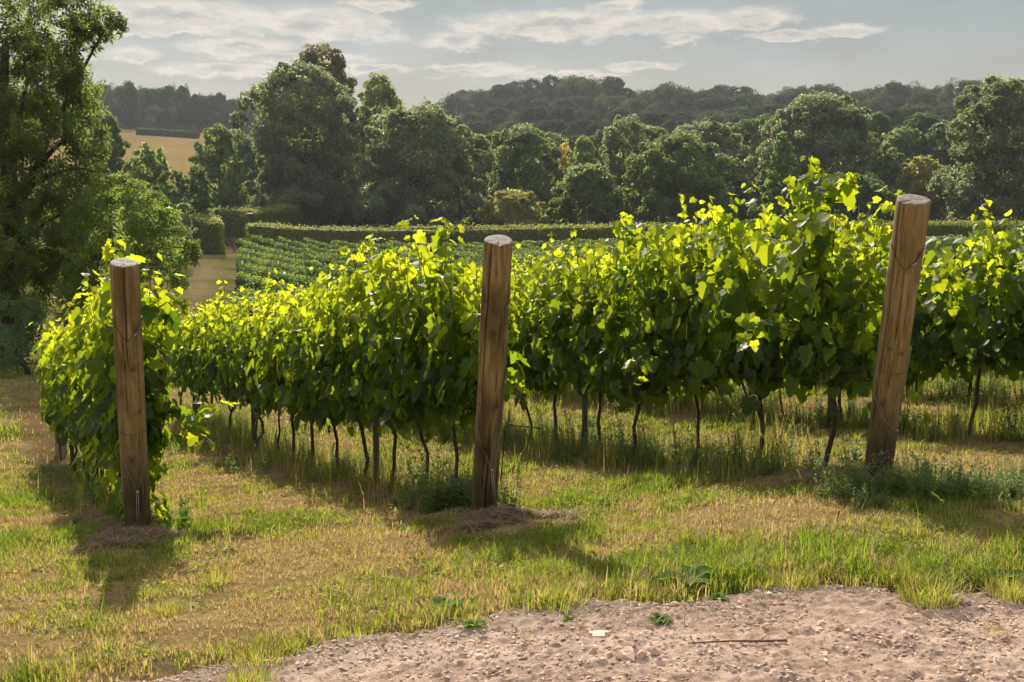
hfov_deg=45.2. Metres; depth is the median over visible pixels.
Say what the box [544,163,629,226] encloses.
broadleaf tree
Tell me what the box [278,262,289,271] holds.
grape vine
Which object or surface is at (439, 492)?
weed clump
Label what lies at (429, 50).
sky
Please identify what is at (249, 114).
woodland tree
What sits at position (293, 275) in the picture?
grape vine
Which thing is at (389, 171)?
willow tree
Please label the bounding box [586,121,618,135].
woodland tree
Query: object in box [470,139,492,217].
broadleaf tree
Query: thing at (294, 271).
grape vine
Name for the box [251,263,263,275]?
grape vine
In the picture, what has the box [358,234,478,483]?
grape vine
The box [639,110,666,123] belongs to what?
woodland tree
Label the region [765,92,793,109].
woodland tree
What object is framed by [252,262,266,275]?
grape vine
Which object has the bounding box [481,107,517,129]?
woodland tree
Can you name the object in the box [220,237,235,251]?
field gate
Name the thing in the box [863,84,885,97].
woodland tree
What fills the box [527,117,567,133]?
woodland tree
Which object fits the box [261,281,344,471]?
grape vine
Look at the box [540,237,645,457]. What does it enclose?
grape vine
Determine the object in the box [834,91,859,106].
woodland tree
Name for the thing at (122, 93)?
woodland tree
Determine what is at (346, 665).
stone
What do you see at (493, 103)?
woodland tree
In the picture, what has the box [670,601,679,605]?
stone
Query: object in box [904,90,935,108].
woodland tree
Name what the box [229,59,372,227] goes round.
broadleaf tree
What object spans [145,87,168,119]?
woodland tree
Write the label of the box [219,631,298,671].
grass tuft
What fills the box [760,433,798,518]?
grass stalk
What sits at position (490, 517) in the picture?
straw litter
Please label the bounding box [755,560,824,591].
grass tuft
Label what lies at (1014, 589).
grass tuft
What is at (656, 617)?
weed rosette
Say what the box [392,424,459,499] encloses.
weed clump
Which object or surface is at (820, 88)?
woodland tree
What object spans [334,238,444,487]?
grape vine
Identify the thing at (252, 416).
trellis stake
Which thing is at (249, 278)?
grape vine
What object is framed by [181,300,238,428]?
grape vine
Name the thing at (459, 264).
grape vine
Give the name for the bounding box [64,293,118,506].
grape vine
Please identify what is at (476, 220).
undergrowth bush
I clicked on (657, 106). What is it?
woodland tree
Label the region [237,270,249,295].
grape vine
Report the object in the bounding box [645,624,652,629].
stone
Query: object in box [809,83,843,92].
woodland tree
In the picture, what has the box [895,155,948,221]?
bush
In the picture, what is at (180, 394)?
grape vine
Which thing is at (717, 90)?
woodland tree
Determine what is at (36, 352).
grape vine
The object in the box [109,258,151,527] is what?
wooden post
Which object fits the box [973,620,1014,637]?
grass tuft
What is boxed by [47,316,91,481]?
grape vine
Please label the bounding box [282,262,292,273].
grape vine
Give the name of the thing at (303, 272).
grape vine
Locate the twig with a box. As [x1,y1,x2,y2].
[688,635,786,643]
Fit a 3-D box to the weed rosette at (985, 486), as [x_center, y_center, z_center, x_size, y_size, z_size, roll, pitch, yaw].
[2.835,0.891,7.361,0.341,0.091,0.365,1,6,7]
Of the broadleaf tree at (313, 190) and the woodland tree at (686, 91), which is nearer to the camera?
the broadleaf tree at (313, 190)
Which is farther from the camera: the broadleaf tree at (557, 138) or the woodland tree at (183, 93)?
the woodland tree at (183, 93)
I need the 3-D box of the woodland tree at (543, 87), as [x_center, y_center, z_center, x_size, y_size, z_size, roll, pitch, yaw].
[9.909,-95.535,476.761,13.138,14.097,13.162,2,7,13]
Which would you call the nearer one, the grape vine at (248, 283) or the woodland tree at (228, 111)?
the grape vine at (248, 283)
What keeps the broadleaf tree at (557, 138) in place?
on the ground at (210, 270)
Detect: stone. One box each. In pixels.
[340,663,350,670]
[475,653,483,659]
[488,667,496,673]
[551,642,560,646]
[588,630,609,637]
[588,647,598,653]
[598,652,606,658]
[606,652,612,657]
[609,656,618,664]
[612,645,621,651]
[613,649,624,659]
[622,646,634,652]
[622,651,635,661]
[627,642,635,647]
[635,649,647,659]
[642,645,651,650]
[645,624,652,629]
[650,648,659,655]
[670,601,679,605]
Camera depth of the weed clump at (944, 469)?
7.28 m
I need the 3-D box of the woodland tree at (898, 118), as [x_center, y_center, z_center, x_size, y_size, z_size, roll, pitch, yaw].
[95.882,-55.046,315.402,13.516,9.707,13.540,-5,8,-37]
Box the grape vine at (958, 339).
[911,224,1023,435]
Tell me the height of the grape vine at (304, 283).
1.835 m
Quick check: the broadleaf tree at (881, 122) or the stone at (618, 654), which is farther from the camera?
the broadleaf tree at (881, 122)
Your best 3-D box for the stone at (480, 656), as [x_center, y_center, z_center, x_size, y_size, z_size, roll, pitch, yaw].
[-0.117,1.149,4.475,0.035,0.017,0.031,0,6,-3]
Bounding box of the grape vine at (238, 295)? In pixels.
[235,283,254,300]
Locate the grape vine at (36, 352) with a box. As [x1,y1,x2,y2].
[31,315,62,460]
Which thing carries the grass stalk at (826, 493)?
on the ground at (210, 270)
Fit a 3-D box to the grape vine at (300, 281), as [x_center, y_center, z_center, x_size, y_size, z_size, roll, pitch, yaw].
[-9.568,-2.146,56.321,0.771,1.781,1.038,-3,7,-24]
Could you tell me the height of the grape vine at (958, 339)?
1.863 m
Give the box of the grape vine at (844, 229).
[800,207,887,425]
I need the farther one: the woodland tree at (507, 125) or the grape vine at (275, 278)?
the woodland tree at (507, 125)
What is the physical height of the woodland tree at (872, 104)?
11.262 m
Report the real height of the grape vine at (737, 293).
2.192 m
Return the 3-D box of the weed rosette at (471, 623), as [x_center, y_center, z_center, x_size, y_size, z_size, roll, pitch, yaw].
[-0.154,1.115,4.849,0.109,0.030,0.105,1,6,12]
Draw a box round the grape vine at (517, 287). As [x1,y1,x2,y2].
[459,250,528,382]
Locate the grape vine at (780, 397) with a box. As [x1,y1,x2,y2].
[757,261,795,416]
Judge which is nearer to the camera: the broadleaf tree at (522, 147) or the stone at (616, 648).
the stone at (616, 648)
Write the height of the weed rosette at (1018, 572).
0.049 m
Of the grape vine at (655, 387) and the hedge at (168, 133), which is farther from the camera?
the hedge at (168, 133)
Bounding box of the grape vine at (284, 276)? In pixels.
[280,270,292,285]
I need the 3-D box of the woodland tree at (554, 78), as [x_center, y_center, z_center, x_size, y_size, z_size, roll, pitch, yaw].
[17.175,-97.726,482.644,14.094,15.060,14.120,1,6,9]
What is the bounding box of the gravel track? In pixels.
[140,584,1023,681]
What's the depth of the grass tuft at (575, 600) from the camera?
5.25 m
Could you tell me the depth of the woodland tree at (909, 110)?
376.50 m
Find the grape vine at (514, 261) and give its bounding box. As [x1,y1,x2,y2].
[445,253,516,426]
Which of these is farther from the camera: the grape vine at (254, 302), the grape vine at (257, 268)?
the grape vine at (257, 268)
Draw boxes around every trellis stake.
[85,326,95,486]
[192,312,195,411]
[249,310,255,446]
[373,298,379,485]
[582,279,588,442]
[827,250,836,424]
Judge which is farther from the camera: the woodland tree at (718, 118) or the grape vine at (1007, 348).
the woodland tree at (718, 118)
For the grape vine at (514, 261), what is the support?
on the ground at (210, 270)
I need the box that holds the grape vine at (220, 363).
[193,300,264,442]
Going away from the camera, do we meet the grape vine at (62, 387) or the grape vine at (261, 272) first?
the grape vine at (62, 387)
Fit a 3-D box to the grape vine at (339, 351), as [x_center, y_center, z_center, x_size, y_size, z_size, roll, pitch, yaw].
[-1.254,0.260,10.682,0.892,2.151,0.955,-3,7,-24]
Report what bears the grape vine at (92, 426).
on the ground at (210, 270)
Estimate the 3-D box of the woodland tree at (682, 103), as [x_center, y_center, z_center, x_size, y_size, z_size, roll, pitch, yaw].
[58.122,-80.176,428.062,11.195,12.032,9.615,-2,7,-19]
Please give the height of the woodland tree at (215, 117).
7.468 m
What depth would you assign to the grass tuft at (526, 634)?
4.74 m
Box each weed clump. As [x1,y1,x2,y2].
[157,491,193,529]
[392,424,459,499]
[409,453,469,514]
[499,453,524,507]
[821,450,871,494]
[853,449,915,498]
[909,447,990,503]
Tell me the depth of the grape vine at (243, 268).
67.28 m
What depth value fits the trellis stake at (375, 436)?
10.30 m
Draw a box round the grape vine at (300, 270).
[295,266,308,277]
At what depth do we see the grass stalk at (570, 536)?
6.16 m
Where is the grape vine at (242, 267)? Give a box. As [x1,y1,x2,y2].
[239,259,250,275]
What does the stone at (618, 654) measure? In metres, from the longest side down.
0.062 x 0.052 x 0.041 m
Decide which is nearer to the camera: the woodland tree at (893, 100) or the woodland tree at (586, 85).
the woodland tree at (893, 100)
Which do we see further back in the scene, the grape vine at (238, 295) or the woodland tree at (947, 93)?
the woodland tree at (947, 93)
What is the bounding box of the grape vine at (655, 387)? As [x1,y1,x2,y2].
[582,211,695,461]
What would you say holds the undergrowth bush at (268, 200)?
on the ground at (210, 270)
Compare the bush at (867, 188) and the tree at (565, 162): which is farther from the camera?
the tree at (565, 162)
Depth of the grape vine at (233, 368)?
14.19 m
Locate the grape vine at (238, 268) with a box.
[235,260,244,275]
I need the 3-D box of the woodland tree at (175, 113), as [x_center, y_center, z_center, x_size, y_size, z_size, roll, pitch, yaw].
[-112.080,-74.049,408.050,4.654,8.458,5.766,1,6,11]
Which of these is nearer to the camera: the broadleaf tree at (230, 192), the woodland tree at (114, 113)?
the broadleaf tree at (230, 192)
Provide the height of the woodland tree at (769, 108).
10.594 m
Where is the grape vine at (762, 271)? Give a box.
[700,209,780,394]
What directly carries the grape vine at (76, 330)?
on the ground at (210, 270)
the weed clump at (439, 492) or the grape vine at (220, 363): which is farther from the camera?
the grape vine at (220, 363)
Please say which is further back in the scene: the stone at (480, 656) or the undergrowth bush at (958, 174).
the undergrowth bush at (958, 174)
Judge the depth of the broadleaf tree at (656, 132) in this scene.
185.81 m
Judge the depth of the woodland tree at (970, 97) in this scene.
424.12 m
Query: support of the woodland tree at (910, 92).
on the ground at (210, 270)
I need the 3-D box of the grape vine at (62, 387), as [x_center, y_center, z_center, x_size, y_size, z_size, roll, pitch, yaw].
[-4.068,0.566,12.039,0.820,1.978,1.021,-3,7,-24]
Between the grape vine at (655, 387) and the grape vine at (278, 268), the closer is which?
the grape vine at (655, 387)
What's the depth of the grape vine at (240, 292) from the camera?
47.28 m
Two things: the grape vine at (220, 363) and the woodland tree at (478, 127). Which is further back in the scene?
the woodland tree at (478, 127)
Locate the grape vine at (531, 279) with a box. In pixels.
[521,258,576,326]
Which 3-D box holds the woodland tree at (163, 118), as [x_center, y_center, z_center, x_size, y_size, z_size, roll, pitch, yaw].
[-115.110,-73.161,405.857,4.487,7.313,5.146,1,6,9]
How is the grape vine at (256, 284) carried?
on the ground at (210, 270)
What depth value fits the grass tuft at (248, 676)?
4.38 m
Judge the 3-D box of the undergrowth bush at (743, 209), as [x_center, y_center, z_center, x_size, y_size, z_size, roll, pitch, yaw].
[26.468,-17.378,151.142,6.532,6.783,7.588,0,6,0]
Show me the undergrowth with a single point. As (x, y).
(456, 494)
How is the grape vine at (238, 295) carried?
on the ground at (210, 270)
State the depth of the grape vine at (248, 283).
55.18 m
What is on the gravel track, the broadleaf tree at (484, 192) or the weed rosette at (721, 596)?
the weed rosette at (721, 596)
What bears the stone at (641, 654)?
on the gravel track
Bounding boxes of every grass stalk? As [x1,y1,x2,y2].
[562,522,580,554]
[574,479,623,554]
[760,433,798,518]
[796,469,811,525]
[824,471,828,522]
[932,491,979,551]
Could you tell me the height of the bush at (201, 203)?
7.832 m
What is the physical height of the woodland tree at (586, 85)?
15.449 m
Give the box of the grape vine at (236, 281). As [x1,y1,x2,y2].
[233,270,246,291]
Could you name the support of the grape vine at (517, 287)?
on the ground at (210, 270)
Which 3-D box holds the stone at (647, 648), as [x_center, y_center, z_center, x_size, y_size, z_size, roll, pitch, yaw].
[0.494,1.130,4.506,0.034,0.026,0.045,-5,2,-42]
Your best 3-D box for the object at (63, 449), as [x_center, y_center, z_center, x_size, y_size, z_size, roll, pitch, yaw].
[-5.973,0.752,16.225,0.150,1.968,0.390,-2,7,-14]
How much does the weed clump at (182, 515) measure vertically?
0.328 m
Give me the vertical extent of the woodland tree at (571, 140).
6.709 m
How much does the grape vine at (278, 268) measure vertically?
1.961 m
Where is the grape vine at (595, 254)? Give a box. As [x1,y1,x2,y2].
[594,252,650,372]
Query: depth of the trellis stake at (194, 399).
18.63 m
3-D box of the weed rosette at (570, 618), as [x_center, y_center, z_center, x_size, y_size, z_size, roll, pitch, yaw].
[0.228,1.103,4.873,0.056,0.020,0.055,1,6,11]
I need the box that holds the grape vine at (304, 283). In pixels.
[300,275,310,287]
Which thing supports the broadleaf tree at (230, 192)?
on the ground at (210, 270)
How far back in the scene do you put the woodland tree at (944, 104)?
414.25 m
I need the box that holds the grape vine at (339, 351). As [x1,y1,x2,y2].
[307,248,412,477]
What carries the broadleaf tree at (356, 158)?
on the ground at (210, 270)
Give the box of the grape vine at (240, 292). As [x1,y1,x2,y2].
[235,284,249,302]
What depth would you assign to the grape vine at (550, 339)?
11.74 m
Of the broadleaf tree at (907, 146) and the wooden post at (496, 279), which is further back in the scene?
the broadleaf tree at (907, 146)
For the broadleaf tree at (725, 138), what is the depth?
149.77 m
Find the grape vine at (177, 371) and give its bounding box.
[173,301,227,424]
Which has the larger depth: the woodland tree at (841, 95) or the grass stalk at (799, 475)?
the woodland tree at (841, 95)
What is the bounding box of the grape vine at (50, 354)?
[42,319,91,475]
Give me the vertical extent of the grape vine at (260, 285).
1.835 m
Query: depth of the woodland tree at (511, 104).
412.00 m
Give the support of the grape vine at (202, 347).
on the ground at (210, 270)
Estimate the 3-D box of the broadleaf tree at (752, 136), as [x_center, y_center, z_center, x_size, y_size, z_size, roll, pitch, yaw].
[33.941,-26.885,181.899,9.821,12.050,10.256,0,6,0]
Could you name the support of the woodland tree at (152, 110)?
on the ground at (210, 270)
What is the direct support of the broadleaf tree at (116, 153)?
on the ground at (210, 270)
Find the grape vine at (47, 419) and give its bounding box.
[29,321,73,471]
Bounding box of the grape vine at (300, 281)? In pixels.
[295,275,307,287]
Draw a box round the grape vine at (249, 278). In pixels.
[244,272,257,288]
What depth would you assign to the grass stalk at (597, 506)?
6.24 m
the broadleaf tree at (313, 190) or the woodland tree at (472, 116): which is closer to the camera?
the broadleaf tree at (313, 190)
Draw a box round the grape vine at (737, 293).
[684,183,827,470]
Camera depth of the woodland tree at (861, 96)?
462.18 m
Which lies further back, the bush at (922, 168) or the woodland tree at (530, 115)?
the woodland tree at (530, 115)
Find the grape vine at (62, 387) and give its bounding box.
[51,298,90,486]
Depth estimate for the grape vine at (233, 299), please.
23.75 m
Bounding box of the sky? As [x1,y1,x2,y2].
[0,0,1023,119]
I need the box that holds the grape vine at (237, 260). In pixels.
[234,254,244,271]
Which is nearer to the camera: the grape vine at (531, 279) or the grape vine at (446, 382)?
the grape vine at (446, 382)
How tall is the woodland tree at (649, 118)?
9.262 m
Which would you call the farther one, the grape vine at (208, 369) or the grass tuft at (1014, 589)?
the grape vine at (208, 369)
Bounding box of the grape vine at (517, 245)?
[511,243,536,314]
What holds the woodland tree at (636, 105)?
on the ground at (210, 270)
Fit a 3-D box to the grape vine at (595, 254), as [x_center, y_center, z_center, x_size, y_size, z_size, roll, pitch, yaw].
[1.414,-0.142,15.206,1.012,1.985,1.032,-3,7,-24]
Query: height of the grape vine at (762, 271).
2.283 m
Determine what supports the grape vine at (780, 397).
on the ground at (210, 270)
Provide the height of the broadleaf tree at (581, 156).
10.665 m
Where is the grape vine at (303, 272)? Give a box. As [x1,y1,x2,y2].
[300,266,308,281]
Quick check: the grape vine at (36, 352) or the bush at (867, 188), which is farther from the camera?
the bush at (867, 188)
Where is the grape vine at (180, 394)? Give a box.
[159,298,224,405]
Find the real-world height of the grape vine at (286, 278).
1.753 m
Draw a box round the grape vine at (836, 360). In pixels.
[735,154,905,470]
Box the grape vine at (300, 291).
[281,277,328,308]
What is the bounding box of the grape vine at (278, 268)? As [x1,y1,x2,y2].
[275,258,286,272]
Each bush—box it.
[0,292,52,374]
[150,167,195,246]
[173,202,197,268]
[183,164,220,216]
[237,193,251,212]
[249,195,281,207]
[309,188,361,226]
[461,189,482,223]
[478,187,550,228]
[723,176,753,218]
[810,169,895,225]
[871,152,912,204]
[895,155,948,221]
[926,172,972,212]
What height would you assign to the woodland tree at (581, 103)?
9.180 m
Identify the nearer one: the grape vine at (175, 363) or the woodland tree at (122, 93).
the grape vine at (175, 363)
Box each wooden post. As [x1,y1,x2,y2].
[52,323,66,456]
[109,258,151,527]
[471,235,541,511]
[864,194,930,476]
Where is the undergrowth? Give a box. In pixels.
[11,359,1023,524]
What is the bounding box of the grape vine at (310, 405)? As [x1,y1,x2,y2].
[278,263,367,468]
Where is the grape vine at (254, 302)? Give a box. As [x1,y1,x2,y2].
[231,289,272,311]
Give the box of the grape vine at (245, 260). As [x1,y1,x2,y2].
[242,254,251,264]
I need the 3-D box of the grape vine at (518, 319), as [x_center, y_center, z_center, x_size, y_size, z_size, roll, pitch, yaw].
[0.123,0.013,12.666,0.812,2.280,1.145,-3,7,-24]
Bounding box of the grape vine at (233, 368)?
[226,287,288,450]
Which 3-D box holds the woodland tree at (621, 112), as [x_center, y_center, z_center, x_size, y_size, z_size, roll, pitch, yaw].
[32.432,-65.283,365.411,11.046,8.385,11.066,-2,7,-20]
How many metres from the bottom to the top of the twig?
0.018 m
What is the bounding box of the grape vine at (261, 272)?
[256,266,265,278]
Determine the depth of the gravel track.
4.61 m
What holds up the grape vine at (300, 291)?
on the ground at (210, 270)
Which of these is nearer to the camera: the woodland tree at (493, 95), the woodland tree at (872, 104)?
the woodland tree at (872, 104)
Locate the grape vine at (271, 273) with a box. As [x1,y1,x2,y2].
[268,267,276,280]
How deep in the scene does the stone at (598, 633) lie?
4.69 m
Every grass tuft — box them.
[206,655,285,681]
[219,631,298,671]
[510,626,543,639]
[518,565,615,609]
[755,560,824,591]
[890,566,970,609]
[972,562,1023,602]
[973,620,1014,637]
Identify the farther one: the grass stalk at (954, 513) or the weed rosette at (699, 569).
the grass stalk at (954, 513)
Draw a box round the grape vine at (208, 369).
[201,280,253,433]
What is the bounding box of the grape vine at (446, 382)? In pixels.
[388,215,531,483]
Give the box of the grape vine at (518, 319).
[506,231,571,443]
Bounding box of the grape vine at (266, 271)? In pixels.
[261,266,270,277]
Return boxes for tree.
[0,0,129,357]
[38,167,203,331]
[87,111,131,239]
[94,82,108,112]
[102,82,129,122]
[108,108,119,121]
[118,78,138,125]
[120,110,133,127]
[122,142,167,242]
[134,84,150,121]
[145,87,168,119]
[145,104,161,128]
[155,146,169,200]
[156,108,170,128]
[157,83,181,125]
[168,105,181,128]
[175,83,191,128]
[184,123,256,214]
[188,92,205,130]
[193,108,209,129]
[200,93,220,129]
[208,111,222,126]
[215,92,226,120]
[215,129,258,195]
[220,97,239,124]
[222,106,235,129]
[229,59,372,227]
[233,135,265,198]
[236,109,249,130]
[246,106,261,132]
[274,42,364,189]
[341,125,363,193]
[352,71,404,188]
[352,99,496,229]
[431,98,444,108]
[439,91,474,119]
[449,132,486,187]
[456,89,484,115]
[461,111,484,130]
[463,119,499,135]
[469,89,489,115]
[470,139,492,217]
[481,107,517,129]
[484,83,519,109]
[484,97,505,115]
[485,131,506,194]
[487,122,567,224]
[494,80,545,106]
[496,118,525,136]
[503,95,531,112]
[506,106,547,124]
[525,78,554,106]
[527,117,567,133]
[531,97,550,118]
[534,131,573,181]
[540,106,576,130]
[542,73,566,103]
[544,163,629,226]
[545,98,576,113]
[554,73,590,104]
[557,139,571,190]
[561,118,594,136]
[563,135,584,150]
[565,135,601,206]
[567,95,599,115]
[572,74,606,108]
[585,128,625,175]
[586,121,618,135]
[593,94,627,117]
[596,76,624,113]
[598,113,651,202]
[603,107,633,124]
[611,88,637,107]
[611,129,739,226]
[616,97,649,117]
[626,125,667,145]
[628,110,668,126]
[629,89,652,113]
[637,88,673,109]
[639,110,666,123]
[644,100,675,116]
[653,81,685,109]
[658,117,691,133]
[666,109,695,125]
[667,93,693,114]
[671,117,759,210]
[673,85,694,115]
[689,88,712,118]
[693,108,728,121]
[697,84,729,96]
[698,112,733,126]
[716,86,755,105]
[721,113,756,125]
[723,104,755,118]
[726,118,764,191]
[729,89,767,114]
[746,112,781,146]
[747,131,810,224]
[752,102,781,117]
[754,90,883,209]
[756,90,798,105]
[756,93,772,99]
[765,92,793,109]
[779,85,809,96]
[804,84,828,95]
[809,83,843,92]
[820,132,877,165]
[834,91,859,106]
[848,89,879,110]
[860,94,891,113]
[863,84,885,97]
[868,111,892,143]
[871,107,906,129]
[872,125,939,190]
[879,80,907,110]
[883,94,907,110]
[886,81,932,104]
[898,103,933,119]
[903,111,948,156]
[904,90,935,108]
[913,86,939,106]
[920,121,962,181]
[926,73,1023,224]
[930,85,955,105]
[930,105,964,116]
[933,100,952,112]
[936,77,982,103]
[937,113,957,121]
[948,94,982,106]
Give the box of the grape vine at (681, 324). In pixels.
[622,194,753,450]
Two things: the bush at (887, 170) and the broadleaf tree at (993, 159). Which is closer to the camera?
the broadleaf tree at (993, 159)
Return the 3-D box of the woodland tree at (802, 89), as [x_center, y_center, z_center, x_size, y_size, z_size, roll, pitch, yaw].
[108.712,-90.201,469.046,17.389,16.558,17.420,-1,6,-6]
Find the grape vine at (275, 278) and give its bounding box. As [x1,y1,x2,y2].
[272,265,286,284]
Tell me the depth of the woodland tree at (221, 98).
429.59 m
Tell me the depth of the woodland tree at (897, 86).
462.45 m
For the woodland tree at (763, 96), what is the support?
on the ground at (210, 270)
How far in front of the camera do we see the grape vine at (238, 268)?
68.61 m
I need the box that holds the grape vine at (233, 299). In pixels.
[230,292,263,312]
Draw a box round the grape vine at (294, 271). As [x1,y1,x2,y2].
[291,262,304,275]
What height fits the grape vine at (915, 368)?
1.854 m
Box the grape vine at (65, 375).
[41,325,119,491]
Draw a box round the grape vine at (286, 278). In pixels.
[285,273,292,284]
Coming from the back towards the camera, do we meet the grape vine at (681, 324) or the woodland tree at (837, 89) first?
the woodland tree at (837, 89)
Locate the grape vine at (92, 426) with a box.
[79,273,162,515]
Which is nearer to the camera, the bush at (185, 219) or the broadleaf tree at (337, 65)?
the bush at (185, 219)
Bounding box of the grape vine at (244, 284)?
[242,273,251,287]
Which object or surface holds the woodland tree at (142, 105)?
on the ground at (210, 270)
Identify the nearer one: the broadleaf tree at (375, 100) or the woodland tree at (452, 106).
the broadleaf tree at (375, 100)
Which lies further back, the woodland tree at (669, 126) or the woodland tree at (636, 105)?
the woodland tree at (636, 105)
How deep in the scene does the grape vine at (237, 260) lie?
79.53 m
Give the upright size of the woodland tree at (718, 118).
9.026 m
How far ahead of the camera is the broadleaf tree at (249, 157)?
174.81 m
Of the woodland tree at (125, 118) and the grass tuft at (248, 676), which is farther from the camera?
the woodland tree at (125, 118)
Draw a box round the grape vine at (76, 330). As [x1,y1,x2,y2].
[57,267,114,501]
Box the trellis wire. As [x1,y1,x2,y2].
[516,251,855,301]
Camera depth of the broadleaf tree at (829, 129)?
156.09 m
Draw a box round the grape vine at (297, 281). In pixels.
[289,270,304,289]
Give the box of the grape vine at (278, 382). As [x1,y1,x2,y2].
[256,291,325,461]
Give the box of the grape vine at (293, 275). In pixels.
[288,271,300,288]
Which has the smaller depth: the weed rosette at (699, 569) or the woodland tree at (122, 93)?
the weed rosette at (699, 569)
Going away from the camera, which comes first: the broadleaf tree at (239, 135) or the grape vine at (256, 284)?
the grape vine at (256, 284)
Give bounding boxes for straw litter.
[20,391,1023,681]
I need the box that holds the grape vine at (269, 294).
[261,276,306,316]
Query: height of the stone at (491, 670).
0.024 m
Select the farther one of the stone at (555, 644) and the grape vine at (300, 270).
the grape vine at (300, 270)
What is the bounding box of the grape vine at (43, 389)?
[37,325,77,465]
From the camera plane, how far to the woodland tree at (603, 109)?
432.80 m
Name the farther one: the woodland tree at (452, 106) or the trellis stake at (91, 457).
the woodland tree at (452, 106)
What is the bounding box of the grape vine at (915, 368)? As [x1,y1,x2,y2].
[857,233,961,433]
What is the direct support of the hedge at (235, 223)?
on the ground at (210, 270)
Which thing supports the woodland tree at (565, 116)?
on the ground at (210, 270)
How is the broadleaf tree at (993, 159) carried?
on the ground at (210, 270)
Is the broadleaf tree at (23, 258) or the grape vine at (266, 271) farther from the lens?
the grape vine at (266, 271)
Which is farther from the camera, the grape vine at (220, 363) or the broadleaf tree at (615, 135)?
the broadleaf tree at (615, 135)
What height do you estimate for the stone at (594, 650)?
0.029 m
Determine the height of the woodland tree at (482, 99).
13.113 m
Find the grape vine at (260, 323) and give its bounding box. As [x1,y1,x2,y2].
[241,269,311,451]
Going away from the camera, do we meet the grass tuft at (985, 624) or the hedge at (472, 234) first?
the grass tuft at (985, 624)
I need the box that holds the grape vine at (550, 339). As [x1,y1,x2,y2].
[515,229,598,448]
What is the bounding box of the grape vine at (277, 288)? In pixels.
[272,281,287,297]
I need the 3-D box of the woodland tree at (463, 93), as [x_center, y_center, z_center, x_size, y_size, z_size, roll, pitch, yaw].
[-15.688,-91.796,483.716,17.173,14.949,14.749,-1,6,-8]
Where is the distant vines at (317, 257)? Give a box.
[249,229,1021,398]
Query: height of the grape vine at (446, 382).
2.114 m
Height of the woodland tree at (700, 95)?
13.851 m
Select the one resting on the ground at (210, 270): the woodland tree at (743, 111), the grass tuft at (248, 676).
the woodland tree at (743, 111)
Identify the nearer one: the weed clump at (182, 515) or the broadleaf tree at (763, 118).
the weed clump at (182, 515)
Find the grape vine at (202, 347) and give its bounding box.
[177,294,247,411]
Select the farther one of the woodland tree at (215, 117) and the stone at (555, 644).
the woodland tree at (215, 117)
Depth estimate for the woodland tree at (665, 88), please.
466.73 m
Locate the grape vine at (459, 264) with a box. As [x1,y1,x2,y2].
[452,256,481,280]
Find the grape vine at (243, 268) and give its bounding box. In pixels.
[241,262,253,273]
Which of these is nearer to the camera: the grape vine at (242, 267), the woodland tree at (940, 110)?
the grape vine at (242, 267)
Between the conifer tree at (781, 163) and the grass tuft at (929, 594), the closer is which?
the grass tuft at (929, 594)
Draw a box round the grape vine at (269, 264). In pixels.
[265,259,273,270]
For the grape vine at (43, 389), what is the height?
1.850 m
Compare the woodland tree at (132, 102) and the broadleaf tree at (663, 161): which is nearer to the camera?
the broadleaf tree at (663, 161)
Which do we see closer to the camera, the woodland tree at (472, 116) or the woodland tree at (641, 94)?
the woodland tree at (472, 116)
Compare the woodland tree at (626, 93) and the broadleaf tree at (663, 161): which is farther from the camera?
the woodland tree at (626, 93)
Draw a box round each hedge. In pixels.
[136,127,199,138]
[189,209,225,254]
[207,202,302,243]
[245,216,1023,247]
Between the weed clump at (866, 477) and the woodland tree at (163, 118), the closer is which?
the weed clump at (866, 477)
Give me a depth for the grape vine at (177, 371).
17.69 m
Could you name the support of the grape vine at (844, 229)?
on the ground at (210, 270)
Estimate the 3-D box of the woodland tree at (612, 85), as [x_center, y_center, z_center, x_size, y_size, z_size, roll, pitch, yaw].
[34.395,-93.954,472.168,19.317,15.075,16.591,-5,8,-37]
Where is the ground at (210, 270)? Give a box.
[0,88,1023,681]
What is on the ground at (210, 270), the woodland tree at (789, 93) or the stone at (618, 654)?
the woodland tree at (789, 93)
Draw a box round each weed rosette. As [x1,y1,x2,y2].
[426,596,464,607]
[458,618,487,628]
[563,615,575,621]
[597,497,633,504]
[648,612,673,622]
[653,564,717,590]
[710,592,728,600]
[967,478,1015,495]
[982,568,1023,582]
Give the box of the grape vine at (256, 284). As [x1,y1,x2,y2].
[250,276,265,291]
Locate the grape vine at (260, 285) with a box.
[255,276,265,291]
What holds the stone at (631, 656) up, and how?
on the gravel track
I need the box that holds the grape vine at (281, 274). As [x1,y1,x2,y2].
[276,270,288,283]
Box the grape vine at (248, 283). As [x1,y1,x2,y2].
[246,271,261,291]
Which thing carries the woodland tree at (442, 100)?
on the ground at (210, 270)
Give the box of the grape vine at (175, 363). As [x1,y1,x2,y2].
[171,303,198,413]
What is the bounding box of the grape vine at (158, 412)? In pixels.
[87,234,238,520]
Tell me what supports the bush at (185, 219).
on the ground at (210, 270)
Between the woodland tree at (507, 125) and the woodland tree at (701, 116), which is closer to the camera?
the woodland tree at (507, 125)
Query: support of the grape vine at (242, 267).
on the ground at (210, 270)
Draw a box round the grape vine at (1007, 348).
[966,199,1023,376]
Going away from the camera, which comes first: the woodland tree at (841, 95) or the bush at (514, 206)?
the bush at (514, 206)
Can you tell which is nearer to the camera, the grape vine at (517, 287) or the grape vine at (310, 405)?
the grape vine at (310, 405)

